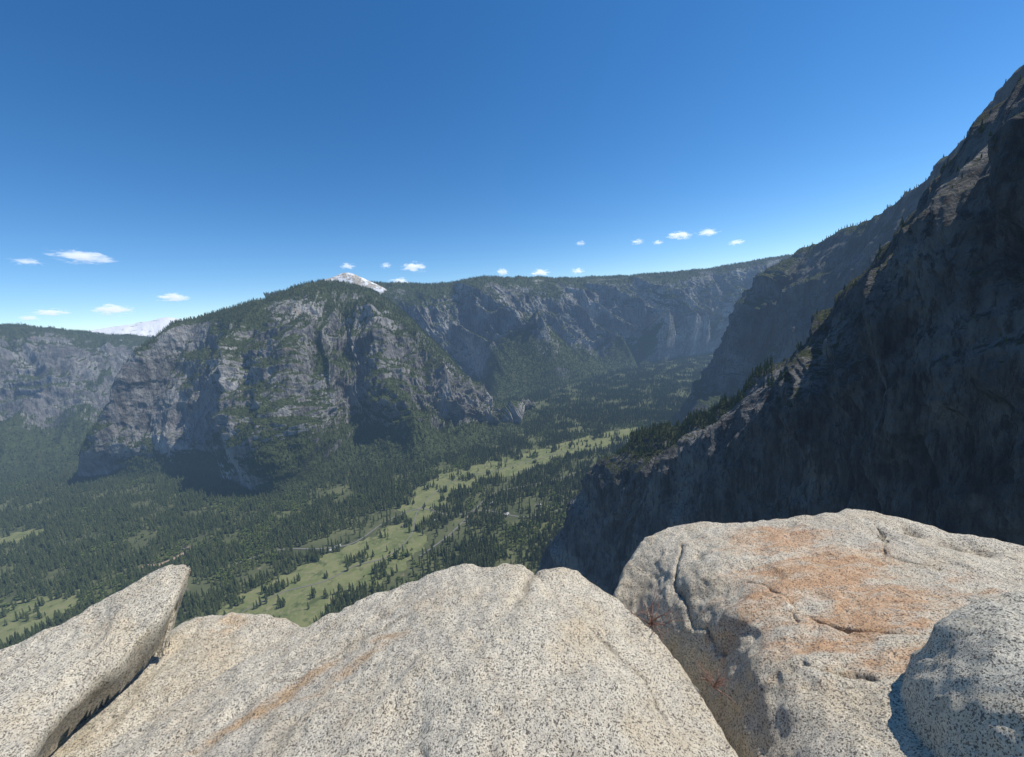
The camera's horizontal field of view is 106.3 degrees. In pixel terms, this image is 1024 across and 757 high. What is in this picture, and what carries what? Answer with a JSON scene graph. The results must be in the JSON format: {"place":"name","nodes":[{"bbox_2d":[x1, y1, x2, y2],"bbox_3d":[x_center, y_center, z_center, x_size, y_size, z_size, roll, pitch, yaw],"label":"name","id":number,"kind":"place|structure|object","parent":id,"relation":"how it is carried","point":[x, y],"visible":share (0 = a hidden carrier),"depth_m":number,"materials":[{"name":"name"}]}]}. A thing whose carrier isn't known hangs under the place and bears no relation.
{"place":"outdoors","nodes":[
{"label":"outdoors","id":0,"kind":"place"},
{"bbox_2d":[0,529,43,542],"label":"meadow","id":1,"kind":"structure","parent":0,"point":[17,536],"depth_m":1661.42,"materials":[{"name":"green plant"}]},
{"bbox_2d":[0,589,80,642],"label":"meadow","id":2,"kind":"structure","parent":0,"point":[61,604],"depth_m":1157.14,"materials":[{"name":"green plant"}]},
{"bbox_2d":[0,324,194,484],"bbox_3d":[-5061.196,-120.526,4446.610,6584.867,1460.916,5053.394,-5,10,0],"label":"mountain","id":3,"kind":"structure","parent":0,"point":[44,396],"depth_m":3464.27,"materials":[{"name":"grey stone"}]},
{"bbox_2d":[91,317,182,336],"bbox_3d":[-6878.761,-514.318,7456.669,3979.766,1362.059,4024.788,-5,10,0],"label":"mountain","id":4,"kind":"structure","parent":0,"point":[151,328],"depth_m":7341.68,"materials":[{"name":"white snow"}]},
{"bbox_2d":[142,552,183,567],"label":"road","id":5,"kind":"structure","parent":0,"point":[165,561],"depth_m":1361.27,"materials":[{"name":"grey asphalt"}]},
{"bbox_2d":[76,281,538,496],"bbox_3d":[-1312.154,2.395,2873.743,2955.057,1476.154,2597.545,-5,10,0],"label":"mountain","id":6,"kind":"structure","parent":0,"point":[140,384],"depth_m":2276.30,"materials":[{"name":"stone"}]},
{"bbox_2d":[325,273,385,293],"bbox_3d":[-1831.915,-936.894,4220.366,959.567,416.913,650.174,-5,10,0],"label":"mountain","id":7,"kind":"structure","parent":0,"point":[353,278],"depth_m":4099.25,"materials":[{"name":"snow"}]},
{"bbox_2d":[0,355,712,756],"bbox_3d":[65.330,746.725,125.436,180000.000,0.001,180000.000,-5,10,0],"label":"ground","id":8,"kind":"structure","parent":0,"point":[368,527],"depth_m":1502.13,"materials":[{"name":"green plant"}]},
{"bbox_2d":[236,508,557,563],"bbox_3d":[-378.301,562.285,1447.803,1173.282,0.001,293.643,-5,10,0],"label":"road","id":9,"kind":"structure","parent":0,"point":[381,524],"depth_m":1454.60,"materials":[{"name":"grey asphalt"}]},
{"bbox_2d":[242,451,564,611],"bbox_3d":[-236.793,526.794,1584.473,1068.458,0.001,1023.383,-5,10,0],"label":"road","id":10,"kind":"structure","parent":0,"point":[386,556],"depth_m":1271.76,"materials":[{"name":"grey asphalt"}]},
{"bbox_2d":[219,427,643,626],"bbox_3d":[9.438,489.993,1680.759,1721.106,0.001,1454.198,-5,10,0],"label":"meadow","id":11,"kind":"structure","parent":0,"point":[296,611],"depth_m":1285.38,"materials":[{"name":"green plant"}]},
{"bbox_2d":[420,466,591,555],"bbox_3d":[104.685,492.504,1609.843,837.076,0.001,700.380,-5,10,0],"label":"road","id":12,"kind":"structure","parent":0,"point":[467,517],"depth_m":1427.20,"materials":[{"name":"grey asphalt"}]},
{"bbox_2d":[0,0,1023,330],"label":"sky","id":13,"kind":"structure","parent":0,"point":[180,159],"materials":[{"name":"blue"}]},
{"bbox_2d":[264,255,791,399],"bbox_3d":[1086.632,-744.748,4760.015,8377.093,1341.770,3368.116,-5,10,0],"label":"mountain","id":14,"kind":"structure","parent":0,"point":[587,316],"depth_m":4605.15,"materials":[{"name":"stone"}]},
{"bbox_2d":[535,77,1023,595],"bbox_3d":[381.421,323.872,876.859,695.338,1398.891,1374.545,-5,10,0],"label":"mountain","id":15,"kind":"structure","parent":0,"point":[887,409],"depth_m":316.35,"materials":[{"name":"stone"}]},
{"bbox_2d":[675,65,1023,423],"bbox_3d":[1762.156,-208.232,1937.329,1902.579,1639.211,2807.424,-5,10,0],"label":"mountain","id":16,"kind":"structure","parent":0,"point":[760,329],"depth_m":2080.11,"materials":[{"name":"grey stone"}]},
{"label":"cliff ledge","id":17,"kind":"structure","parent":0,"visible":0},
{"bbox_2d":[48,612,304,756],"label":"boulder","id":18,"kind":"object","parent":17,"relation":"on","point":[201,651],"visible":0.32,"depth_m":2.09,"materials":[{"name":"stone"}]},
{"bbox_2d":[0,564,190,756],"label":"boulder","id":19,"kind":"object","parent":18,"relation":"on","point":[57,682],"visible":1,"depth_m":1.89,"materials":[{"name":"stone"}]},
{"bbox_2d":[99,563,737,756],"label":"boulder","id":20,"kind":"object","parent":17,"relation":"on","point":[500,660],"visible":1,"depth_m":1.59,"materials":[{"name":"stone"}]},
{"bbox_2d":[627,578,688,642],"bbox_3d":[0.711,1.163,1.914,0.257,0.226,0.313,-10,11,-26],"label":"shrub","id":21,"kind":"object","parent":20,"relation":"on","point":[651,623],"visible":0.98,"depth_m":1.94,"materials":[{"name":"brown plant"}]},
{"bbox_2d":[694,661,735,703],"bbox_3d":[0.849,1.238,1.591,0.113,0.102,0.178,-10,11,-28],"label":"shrub","id":22,"kind":"object","parent":20,"relation":"on","point":[717,682],"visible":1,"depth_m":1.59,"materials":[{"name":"brown plant"}]},
{"bbox_2d":[613,508,1023,756],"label":"boulder","id":23,"kind":"object","parent":17,"relation":"on","point":[808,635],"visible":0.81,"depth_m":2.09,"materials":[{"name":"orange stone"}]},
{"bbox_2d":[899,591,1023,756],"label":"boulder","id":24,"kind":"object","parent":23,"relation":"on","point":[961,692],"visible":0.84,"depth_m":1.17,"materials":[{"name":"grey stone"}]}
]}

